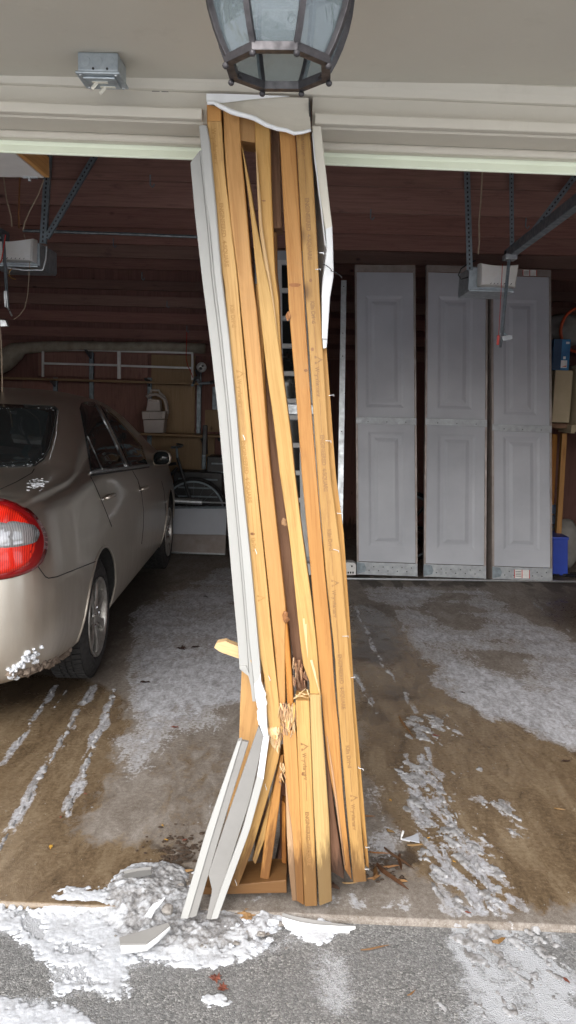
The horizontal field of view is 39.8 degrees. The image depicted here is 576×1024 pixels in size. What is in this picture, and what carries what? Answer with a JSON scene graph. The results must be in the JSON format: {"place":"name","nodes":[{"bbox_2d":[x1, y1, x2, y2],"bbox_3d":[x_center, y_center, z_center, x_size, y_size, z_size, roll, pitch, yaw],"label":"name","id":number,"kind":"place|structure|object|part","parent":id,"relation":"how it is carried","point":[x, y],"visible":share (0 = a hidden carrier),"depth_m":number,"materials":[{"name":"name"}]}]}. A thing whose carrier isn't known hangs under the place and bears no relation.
{"place":"outdoors","nodes":[
{"label":"outdoors","id":0,"kind":"place"},
{"bbox_2d":[174,469,224,505],"bbox_3d":[-0.940,-0.075,8.444,0.510,0.724,0.314,2,8,1],"label":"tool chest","id":1,"kind":"object","parent":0,"point":[216,478],"visible":0.34,"depth_m":8.28,"materials":[{"name":"black plastic"}]},
{"bbox_2d":[207,454,223,481],"bbox_3d":[-0.725,-0.470,8.483,0.248,0.260,0.314,2,8,1],"label":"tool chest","id":2,"kind":"object","parent":1,"relation":"on","point":[214,463],"visible":0.45,"depth_m":8.34,"materials":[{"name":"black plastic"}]},
{"bbox_2d":[175,498,225,504],"bbox_3d":[-0.786,-0.096,7.503,0.567,0.059,0.052,2,8,1],"label":"chrome bar","id":3,"kind":"object","parent":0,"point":[188,501],"visible":0.84,"depth_m":7.49,"materials":[{"name":"metal"}]},
{"bbox_2d":[207,110,312,144],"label":"front wall","id":4,"kind":"structure","parent":0,"point":[311,128],"depth_m":2.29,"materials":[{"name":"white paint"}]},
{"bbox_2d":[0,535,575,932],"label":"garage floor","id":5,"kind":"structure","parent":0,"point":[502,655],"depth_m":3.51,"materials":[{"name":"concrete"}]},
{"bbox_2d":[0,387,174,683],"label":"sedan","id":6,"kind":"object","parent":5,"relation":"on","point":[86,534],"visible":1,"depth_m":4.11,"materials":[{"name":"beige paint"}]},
{"bbox_2d":[6,645,43,679],"bbox_3d":[-1.102,0.638,3.329,0.167,0.138,0.067,-4,10,-32],"label":"snow clump","id":7,"kind":"object","parent":6,"relation":"on","point":[27,658],"visible":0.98,"depth_m":3.30,"materials":[{"name":"white snow"}]},
{"bbox_3d":[-1.828,-0.425,4.220,1.152,0.329,0.971,2,8,-1],"label":"rear window","id":8,"kind":"part","parent":6,"relation":"part of","materials":[{"name":"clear glass"}]},
{"bbox_2d":[3,408,57,490],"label":"window snow","id":9,"kind":"structure","parent":6,"relation":"on","point":[36,484],"depth_m":3.62,"materials":[{"name":"white snow"}]},
{"bbox_2d":[5,648,71,679],"bbox_3d":[-1.077,0.673,3.645,0.113,0.147,0.735,3,8,6],"label":"road slush","id":10,"kind":"object","parent":6,"relation":"hanging from","point":[33,669],"visible":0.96,"depth_m":3.42,"materials":[{"name":"snow"}]},
{"bbox_3d":[-1.163,-0.452,4.770,0.275,0.409,1.072,2,8,-1],"label":"side window","id":11,"kind":"part","parent":6,"relation":"part of","materials":[{"name":"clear glass"}]},
{"bbox_3d":[-1.148,-0.542,5.653,0.240,0.435,0.998,2,8,-1],"label":"side window","id":12,"kind":"part","parent":6,"relation":"part of","materials":[{"name":"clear glass"}]},
{"bbox_2d":[168,443,225,505],"bbox_3d":[-1.467,-0.184,8.168,1.702,1.035,0.567,2,8,1],"label":"bicycle","id":13,"kind":"object","parent":5,"relation":"on","point":[212,486],"visible":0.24,"depth_m":8.14,"materials":[{"name":"metal"}]},
{"bbox_2d":[171,506,226,554],"bbox_3d":[-0.857,0.170,7.671,0.532,0.450,0.260,2,8,1],"label":"leaning panel","id":14,"kind":"object","parent":5,"relation":"on","point":[199,530],"visible":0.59,"depth_m":7.65,"materials":[{"name":"grey metal"}]},
{"bbox_2d":[191,376,220,454],"bbox_3d":[-0.326,-0.828,7.216,1.035,1.706,0.569,2,8,1],"label":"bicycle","id":15,"kind":"object","parent":5,"relation":"on","point":[204,435],"visible":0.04,"depth_m":7.21,"materials":[{"name":"metal"}]},
{"bbox_2d":[135,823,411,882],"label":"leaf mulch","id":16,"kind":"object","parent":5,"relation":"on","point":[186,853],"visible":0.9,"depth_m":2.65,"materials":[{"name":"brown plant"}]},
{"bbox_2d":[203,105,369,905],"bbox_3d":[0.016,0.045,2.322,0.519,2.254,0.235,2,8,1],"label":"broken post","id":17,"kind":"object","parent":5,"relation":"on","point":[285,612],"visible":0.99,"depth_m":2.24,"materials":[{"name":"brown wood"}]},
{"bbox_2d":[190,125,267,736],"bbox_3d":[-0.157,-0.182,2.208,0.253,1.664,0.074,2,8,1],"label":"door casing","id":18,"kind":"object","parent":17,"relation":"attached to","point":[204,198],"depth_m":2.20,"materials":[{"name":"paint"}]},
{"bbox_2d":[206,93,310,134],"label":"torn cladding","id":19,"kind":"structure","parent":17,"relation":"attached to","point":[289,115],"depth_m":2.06,"materials":[{"name":"beige paint"}]},
{"bbox_2d":[311,126,341,347],"bbox_3d":[0.100,-0.731,2.139,0.094,0.574,0.120,2,8,1],"label":"door casing","id":20,"kind":"object","parent":17,"relation":"attached to","point":[323,219],"depth_m":2.11,"materials":[{"name":"beige paint"}]},
{"bbox_2d":[255,251,322,560],"bbox_3d":[0.013,-0.877,6.984,0.686,2.766,0.188,2,8,1],"label":"shelving unit","id":21,"kind":"object","parent":5,"relation":"on","point":[288,365],"depth_m":6.94,"materials":[{"name":"metal"}]},
{"bbox_2d":[331,882,339,888],"bbox_3d":[0.145,1.173,2.493,0.029,0.016,0.039,-1,3,-20],"label":"splinter","id":22,"kind":"object","parent":5,"relation":"on","point":[334,885],"visible":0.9,"depth_m":2.49,"materials":[{"name":"brown wood"}]},
{"bbox_2d":[338,280,346,522],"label":"door track","id":23,"kind":"structure","parent":5,"relation":"on","point":[342,389],"depth_m":6.62,"materials":[{"name":"metal"}]},
{"bbox_2d":[346,560,355,574],"bbox_3d":[0.516,0.476,6.800,0.131,0.111,0.132,2,8,1],"label":"white housing","id":24,"kind":"object","parent":5,"relation":"on","point":[350,567],"visible":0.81,"depth_m":6.75,"materials":[{"name":"plastic"}]},
{"bbox_2d":[373,866,378,879],"bbox_3d":[0.285,1.166,2.573,0.021,0.014,0.070,3,8,11],"label":"splinter","id":25,"kind":"object","parent":5,"relation":"on","point":[375,871],"visible":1,"depth_m":2.57,"materials":[{"name":"orange wood"}]},
{"bbox_2d":[369,851,389,853],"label":"splinter","id":26,"kind":"object","parent":5,"relation":"on","point":[379,852],"visible":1,"depth_m":2.68,"materials":[{"name":"orange wood"}]},
{"bbox_2d":[354,265,417,576],"bbox_3d":[0.844,-0.763,6.811,0.645,2.639,0.220,2,8,1],"label":"door section","id":27,"kind":"object","parent":5,"relation":"on","point":[385,414],"depth_m":6.79,"materials":[{"name":"grey metal"}]},
{"bbox_2d":[376,862,408,889],"bbox_3d":[0.331,1.170,2.554,0.024,0.015,0.164,-3,10,-31],"label":"splinter","id":28,"kind":"object","parent":5,"relation":"on","point":[386,873],"visible":1,"depth_m":2.55,"materials":[{"name":"brown wood"}]},
{"bbox_2d":[384,846,413,868],"bbox_3d":[0.369,1.157,2.658,0.015,0.010,0.153,-4,10,-33],"label":"splinter","id":29,"kind":"object","parent":5,"relation":"on","point":[394,855],"visible":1,"depth_m":2.66,"materials":[{"name":"brown wood"}]},
{"bbox_2d":[397,853,401,869],"bbox_3d":[0.370,1.160,2.638,0.014,0.009,0.101,2,8,4],"label":"splinter","id":30,"kind":"object","parent":5,"relation":"on","point":[399,860],"visible":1,"depth_m":2.64,"materials":[{"name":"brown wood"}]},
{"bbox_2d":[399,716,412,735],"bbox_3d":[0.552,1.007,3.738,0.014,0.009,0.246,1,8,-7],"label":"splinter","id":31,"kind":"object","parent":5,"relation":"on","point":[403,723],"visible":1,"depth_m":3.75,"materials":[{"name":"orange wood"}]},
{"bbox_2d":[400,830,419,842],"bbox_3d":[0.426,1.131,2.777,0.066,0.036,0.060,2,8,1],"label":"plastic scrap","id":32,"kind":"object","parent":5,"relation":"on","point":[414,838],"visible":1,"depth_m":2.77,"materials":[{"name":"white plastic"}]},
{"bbox_2d":[423,265,487,578],"bbox_3d":[1.439,-0.747,6.798,0.636,2.644,0.220,2,8,1],"label":"door section","id":33,"kind":"object","parent":5,"relation":"on","point":[455,440],"depth_m":6.79,"materials":[{"name":"grey metal"}]},
{"bbox_2d":[347,578,575,582],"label":"steel bar","id":34,"kind":"object","parent":5,"relation":"on","point":[475,580],"visible":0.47,"depth_m":6.81,"materials":[{"name":"grey metal"}]},
{"bbox_2d":[486,269,551,581],"bbox_3d":[1.979,-0.724,6.811,0.697,2.632,0.265,2,8,1],"label":"door section","id":35,"kind":"object","parent":5,"relation":"on","point":[519,464],"depth_m":6.78,"materials":[{"name":"grey metal"}]},
{"bbox_2d":[552,434,556,524],"bbox_3d":[2.446,-0.097,7.402,0.045,1.252,0.060,0,8,1],"label":"timber prop","id":36,"kind":"object","parent":5,"relation":"on","point":[554,444],"visible":0.37,"depth_m":7.32,"materials":[{"name":"orange wood"}]},
{"bbox_2d":[552,531,568,574],"bbox_3d":[2.419,0.370,7.217,0.174,0.352,0.360,2,8,1],"label":"storage bin","id":37,"kind":"object","parent":5,"relation":"on","point":[559,553],"visible":0.57,"depth_m":7.06,"materials":[{"name":"blue plastic"}]},
{"bbox_2d":[555,433,566,532],"bbox_3d":[2.461,-0.076,7.202,0.045,1.268,0.060,1,8,1],"label":"timber prop","id":38,"kind":"object","parent":5,"relation":"on","point":[560,482],"visible":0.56,"depth_m":7.15,"materials":[{"name":"orange wood"}]},
{"bbox_2d":[552,519,575,567],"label":"grey sack","id":39,"kind":"object","parent":5,"relation":"on","point":[569,528],"visible":0.35,"depth_m":7.33,"materials":[{"name":"grey fabric"}]},
{"bbox_2d":[552,504,555,527],"bbox_3d":[2.476,0.064,7.455,0.085,0.280,0.140,2,8,1],"label":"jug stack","id":40,"kind":"object","parent":39,"relation":"on","point":[553,513],"visible":0.19,"depth_m":7.38,"materials":[{"name":"black plastic"}]},
{"bbox_2d":[553,572,575,577],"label":"floor clutter","id":41,"kind":"object","parent":5,"relation":"on","point":[572,574],"visible":0.94,"depth_m":7.08,"materials":[{"name":"black plastic"}]},
{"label":"front wall side","id":42,"kind":"structure","parent":5,"relation":"on","visible":0},
{"bbox_2d":[312,81,575,175],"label":"door header","id":43,"kind":"object","parent":42,"relation":"attached to","point":[512,128],"depth_m":2.09,"materials":[{"name":"beige paint"}]},
{"bbox_2d":[0,909,575,1023],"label":"driveway","id":44,"kind":"structure","parent":0,"point":[346,975],"depth_m":2.12,"materials":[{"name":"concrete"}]},
{"bbox_2d":[0,860,337,1023],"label":"snow","id":45,"kind":"structure","parent":44,"relation":"on","point":[132,900],"depth_m":2.28,"materials":[{"name":"white snow"}]},
{"bbox_2d":[124,867,151,877],"bbox_3d":[-0.466,1.123,2.460,0.105,0.089,0.029,5,9,21],"label":"cladding shard","id":46,"kind":"object","parent":45,"relation":"on","point":[139,872],"visible":0.91,"depth_m":2.45,"materials":[{"name":"grey paint"}]},
{"bbox_2d":[119,923,169,953],"bbox_3d":[-0.394,1.186,2.205,0.140,0.044,0.047,-1,9,-19],"label":"cladding shard","id":47,"kind":"object","parent":45,"relation":"on","point":[144,940],"visible":1,"depth_m":2.20,"materials":[{"name":"grey paint"}]},
{"bbox_2d":[145,897,164,917],"bbox_3d":[-0.396,1.167,2.317,0.102,0.142,0.009,7,10,33],"label":"cladding shard","id":48,"kind":"object","parent":45,"relation":"on","point":[152,909],"visible":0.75,"depth_m":2.31,"materials":[{"name":"white plastic"}]},
{"bbox_2d":[161,903,173,915],"bbox_3d":[-0.352,1.161,2.323,0.035,0.032,0.037,2,8,1],"label":"mud lump","id":49,"kind":"object","parent":45,"relation":"on","point":[167,909],"visible":1,"depth_m":2.31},
{"bbox_2d":[181,737,248,918],"bbox_3d":[-0.214,0.917,2.311,0.203,0.516,0.035,-3,9,-29],"label":"casing offcut","id":50,"kind":"object","parent":45,"relation":"on","point":[204,863],"visible":1,"depth_m":2.30,"materials":[{"name":"paint"}]},
{"bbox_2d":[206,726,269,918],"bbox_3d":[-0.142,0.897,2.294,0.183,0.568,0.048,-1,9,-18],"label":"casing offcut","id":51,"kind":"object","parent":45,"relation":"on","point":[228,852],"visible":1,"depth_m":2.29,"materials":[{"name":"grey paint"}]},
{"bbox_2d":[238,908,254,919],"bbox_3d":[-0.122,1.206,2.371,0.094,0.032,0.054,2,8,1],"label":"wood chip","id":52,"kind":"object","parent":45,"relation":"on","point":[247,915],"visible":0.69,"depth_m":2.36,"materials":[{"name":"brown wood"}]},
{"bbox_2d":[114,878,287,948],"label":"ice clods","id":53,"kind":"object","parent":44,"relation":"on","point":[260,934],"visible":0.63,"depth_m":2.29,"materials":[{"name":"white ice"}]},
{"bbox_2d":[208,972,221,982],"bbox_3d":[-0.193,1.238,2.116,0.036,0.010,0.035,4,9,17],"label":"fallen leaf","id":54,"kind":"object","parent":44,"relation":"on","point":[215,977],"visible":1,"depth_m":2.12,"materials":[{"name":"red plant"}]},
{"bbox_2d":[216,982,228,990],"bbox_3d":[-0.172,1.244,2.081,0.032,0.009,0.032,-2,9,-22],"label":"fallen leaf","id":55,"kind":"object","parent":44,"relation":"on","point":[222,987],"visible":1,"depth_m":2.08,"materials":[{"name":"red plant"}]},
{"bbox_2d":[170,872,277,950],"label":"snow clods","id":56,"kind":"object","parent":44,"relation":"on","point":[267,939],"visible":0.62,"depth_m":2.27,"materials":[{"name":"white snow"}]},
{"bbox_2d":[252,913,281,926],"bbox_3d":[-0.059,1.216,2.360,0.096,0.043,0.074,2,8,1],"label":"foam chunk","id":57,"kind":"object","parent":44,"relation":"on","point":[276,919],"visible":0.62,"depth_m":2.34,"materials":[{"name":"white snow"}]},
{"bbox_2d":[0,630,565,1017],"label":"slush","id":58,"kind":"object","parent":44,"relation":"on","point":[484,933],"visible":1,"depth_m":2.68,"materials":[{"name":"white snow"}]},
{"bbox_2d":[0,769,574,1019],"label":"grit","id":59,"kind":"object","parent":44,"relation":"on","point":[285,910],"visible":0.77,"depth_m":2.23,"materials":[{"name":"brown gravel"}]},
{"bbox_2d":[282,913,355,932],"bbox_3d":[0.089,1.214,2.330,0.218,0.041,0.032,3,8,6],"label":"cladding sliver","id":60,"kind":"object","parent":44,"relation":"on","point":[290,922],"visible":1,"depth_m":2.33,"materials":[{"name":"grey paint"}]},
{"bbox_2d":[360,945,386,950],"bbox_3d":[0.247,1.234,2.252,0.087,0.006,0.011,-3,9,-12],"label":"splinter","id":61,"kind":"object","parent":44,"relation":"on","point":[376,947],"visible":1,"depth_m":2.25,"materials":[{"name":"orange wood"}]},
{"bbox_2d":[492,937,504,943],"bbox_3d":[0.610,1.233,2.288,0.044,0.014,0.021,-1,9,-18],"label":"splinter","id":62,"kind":"object","parent":44,"relation":"on","point":[499,940],"visible":1,"depth_m":2.28,"materials":[{"name":"brown wood"}]},
{"bbox_2d":[0,0,575,110],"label":"porch soffit","id":63,"kind":"structure","parent":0,"point":[524,42],"depth_m":1.82,"materials":[{"name":"paint"}]},
{"bbox_2d":[75,52,128,93],"bbox_3d":[-0.459,-1.079,1.970,0.109,0.076,0.100,2,8,1],"label":"switch box","id":64,"kind":"object","parent":63,"relation":"attached to","point":[103,72],"visible":1,"depth_m":1.93,"materials":[{"name":"grey metal"}]},
{"bbox_2d":[0,76,312,159],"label":"door header","id":65,"kind":"object","parent":63,"relation":"attached to","point":[154,118],"depth_m":2.10,"materials":[{"name":"beige paint"}]},
{"bbox_2d":[206,0,354,96],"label":"porch lantern","id":66,"kind":"object","parent":63,"relation":"hanging from","point":[257,46],"visible":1,"depth_m":1.47,"materials":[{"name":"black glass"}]},
{"bbox_2d":[0,145,575,280],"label":"garage ceiling","id":67,"kind":"structure","parent":0,"point":[418,221],"depth_m":6.17,"materials":[{"name":"brown wood"}]},
{"bbox_2d":[3,177,12,226],"bbox_3d":[-1.565,-1.737,4.439,0.051,0.276,0.008,2,8,1],"label":"hanging cord","id":68,"kind":"object","parent":67,"relation":"hanging from","point":[7,201],"visible":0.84,"depth_m":4.44,"materials":[{"name":"grey"}]},
{"bbox_2d":[18,177,20,228],"bbox_3d":[-1.499,-1.732,4.438,0.020,0.287,0.010,2,8,1],"label":"hanging cord","id":69,"kind":"object","parent":67,"relation":"hanging from","point":[19,204],"visible":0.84,"depth_m":4.44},
{"bbox_2d":[0,153,48,181],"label":"overhead panel","id":70,"kind":"object","parent":67,"relation":"hanging from","point":[29,167],"visible":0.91,"depth_m":2.84,"materials":[{"name":"white plastic"}]},
{"bbox_2d":[23,180,43,230],"bbox_3d":[-1.422,-1.713,4.439,0.128,0.277,0.008,2,8,1],"label":"hanging cord","id":71,"kind":"object","parent":67,"relation":"hanging from","point":[33,204],"visible":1,"depth_m":4.44,"materials":[{"name":"grey"}]},
{"bbox_2d":[0,155,97,326],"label":"door opener","id":72,"kind":"object","parent":67,"relation":"hanging from","point":[28,257],"depth_m":4.84,"materials":[{"name":"plastic"}]},
{"bbox_2d":[0,326,2,391],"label":"thin cord","id":73,"kind":"object","parent":72,"relation":"hanging from","point":[1,361],"visible":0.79,"depth_m":4.77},
{"bbox_2d":[23,229,197,238],"bbox_3d":[-1.188,-2.092,5.995,1.633,0.042,0.024,2,8,1],"label":"ceiling pipe","id":74,"kind":"object","parent":67,"relation":"attached to","point":[115,233],"visible":0.69,"depth_m":5.99,"materials":[{"name":"metal"}]},
{"bbox_2d":[478,172,482,254],"bbox_3d":[1.152,-1.936,4.746,0.029,0.770,0.010,2,8,1],"label":"hanging cord","id":75,"kind":"object","parent":67,"relation":"hanging from","point":[480,212],"visible":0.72,"depth_m":4.76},
{"bbox_2d":[458,171,575,347],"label":"door opener","id":76,"kind":"object","parent":67,"relation":"hanging from","point":[483,281],"depth_m":4.77,"materials":[{"name":"plastic"}]},
{"bbox_2d":[0,268,575,540],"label":"wall","id":77,"kind":"structure","parent":0,"point":[96,305],"depth_m":8.47,"materials":[{"name":"brown wood"}]},
{"bbox_2d":[50,377,57,390],"bbox_3d":[-2.514,-0.807,8.492,0.044,1.247,0.274,2,8,1],"label":"shelf standard","id":78,"kind":"object","parent":77,"relation":"attached to","point":[55,385],"visible":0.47,"depth_m":8.51,"materials":[{"name":"metal"}]},
{"bbox_2d":[0,377,198,384],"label":"wall shelf","id":79,"kind":"object","parent":78,"relation":"on","point":[91,380],"depth_m":8.23,"materials":[{"name":"brown wood"}]},
{"bbox_2d":[42,350,193,379],"bbox_3d":[-1.783,-1.544,8.312,1.597,0.304,0.020,2,8,1],"label":"bed rail","id":80,"kind":"object","parent":79,"relation":"on","point":[118,365],"visible":0.98,"depth_m":8.30,"materials":[{"name":"white metal"}]},
{"bbox_2d":[0,341,205,374],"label":"padding roll","id":81,"kind":"object","parent":80,"relation":"on","point":[13,354],"visible":1,"depth_m":8.27,"materials":[{"name":"carpet"}]},
{"bbox_2d":[84,349,93,398],"bbox_3d":[-2.120,-0.929,8.465,0.044,1.582,0.274,2,8,1],"label":"shelf standard","id":82,"kind":"object","parent":77,"relation":"attached to","point":[91,373],"visible":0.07,"depth_m":8.49,"materials":[{"name":"metal"}]},
{"bbox_2d":[144,378,151,445],"bbox_3d":[-1.499,-0.783,8.470,0.044,1.286,0.274,2,8,1],"label":"shelf standard","id":83,"kind":"object","parent":77,"relation":"attached to","point":[149,437],"visible":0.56,"depth_m":8.50,"materials":[{"name":"metal"}]},
{"bbox_2d":[139,432,219,437],"bbox_3d":[-1.063,-0.816,8.419,1.102,0.022,0.264,2,8,1],"label":"wall shelf","id":84,"kind":"object","parent":77,"relation":"attached to","point":[182,434],"depth_m":8.29,"materials":[{"name":"brown wood"}]},
{"bbox_2d":[142,389,168,432],"bbox_3d":[-1.386,-1.060,8.347,0.265,0.457,0.200,2,8,1],"label":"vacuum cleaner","id":85,"kind":"object","parent":84,"relation":"on","point":[154,415],"visible":1,"depth_m":8.29,"materials":[{"name":"beige plastic"}]},
{"bbox_2d":[212,387,217,409],"bbox_3d":[-0.663,-1.198,8.394,0.271,0.238,0.020,2,8,1],"label":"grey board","id":86,"kind":"object","parent":84,"relation":"on","point":[214,403],"visible":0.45,"depth_m":8.39,"materials":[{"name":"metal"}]},
{"bbox_2d":[195,370,201,432],"bbox_3d":[-0.957,-1.165,8.401,0.044,0.676,0.274,2,8,1],"label":"shelf standard","id":87,"kind":"object","parent":77,"relation":"attached to","point":[198,422],"visible":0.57,"depth_m":8.51,"materials":[{"name":"metal"}]},
{"bbox_2d":[186,332,192,377],"bbox_3d":[-1.013,-1.617,8.181,0.079,0.462,0.008,2,8,1],"label":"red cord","id":88,"kind":"object","parent":87,"relation":"hanging from","point":[186,353],"visible":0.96,"depth_m":8.18,"materials":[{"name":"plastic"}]},
{"bbox_2d":[197,362,206,371],"bbox_3d":[-0.896,-1.503,8.261,0.104,0.104,0.042,2,8,1],"label":"clamp lamp","id":89,"kind":"object","parent":87,"relation":"attached to","point":[201,367],"visible":1,"depth_m":8.26,"materials":[{"name":"plastic"}]},
{"bbox_2d":[200,439,205,468],"bbox_3d":[-0.911,-0.622,8.478,0.044,0.353,0.274,2,8,1],"label":"shelf standard","id":90,"kind":"object","parent":77,"relation":"attached to","point":[203,461],"visible":0.45,"depth_m":8.59,"materials":[{"name":"metal"}]},
{"bbox_2d":[307,561,310,574],"bbox_3d":[0.148,0.480,6.816,0.111,0.103,0.120,2,8,1],"label":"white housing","id":91,"kind":"object","parent":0,"point":[308,563],"visible":0.2,"depth_m":6.76,"materials":[{"name":"plastic"}]},
{"bbox_2d":[417,492,422,559],"bbox_3d":[1.631,-0.011,7.603,1.704,1.035,0.568,2,8,1],"label":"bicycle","id":92,"kind":"object","parent":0,"point":[420,510],"visible":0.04,"depth_m":7.57,"materials":[{"name":"metal"}]},
{"label":"snowy ground","id":93,"kind":"structure","parent":0,"visible":0},
{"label":"right garage wall","id":94,"kind":"structure","parent":93,"relation":"on","visible":0},
{"bbox_2d":[552,422,570,428],"bbox_3d":[2.716,-0.774,7.177,0.816,0.042,0.440,2,8,1],"label":"wall ledge","id":95,"kind":"object","parent":94,"relation":"attached to","point":[558,425],"depth_m":6.97,"materials":[{"name":"brown wood"}]},
{"bbox_2d":[552,370,572,422],"bbox_3d":[2.395,-1.041,7.167,0.152,0.449,0.500,2,8,1],"label":"cardboard box","id":96,"kind":"object","parent":95,"relation":"on","point":[561,389],"visible":0.57,"depth_m":6.92,"materials":[{"name":"beige cardboard"}]},
{"bbox_2d":[551,339,570,369],"bbox_3d":[2.370,-1.381,7.015,0.143,0.264,0.285,2,8,1],"label":"blue carton","id":97,"kind":"object","parent":96,"relation":"on","point":[560,352],"visible":0.78,"depth_m":6.88,"materials":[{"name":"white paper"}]},
{"bbox_2d":[551,313,575,345],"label":"dark bundle","id":98,"kind":"object","parent":97,"relation":"on","point":[569,329],"visible":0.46,"depth_m":7.13,"materials":[{"name":"black"}]},
{"bbox_2d":[559,307,575,352],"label":"hose coil","id":99,"kind":"object","parent":97,"relation":"on","point":[562,323],"visible":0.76,"depth_m":7.02,"materials":[{"name":"rubber"}]},
{"bbox_2d":[556,365,575,432],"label":"cardboard box","id":100,"kind":"object","parent":95,"relation":"on","point":[571,428],"visible":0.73,"depth_m":6.93,"materials":[{"name":"brown cardboard"}]}
]}

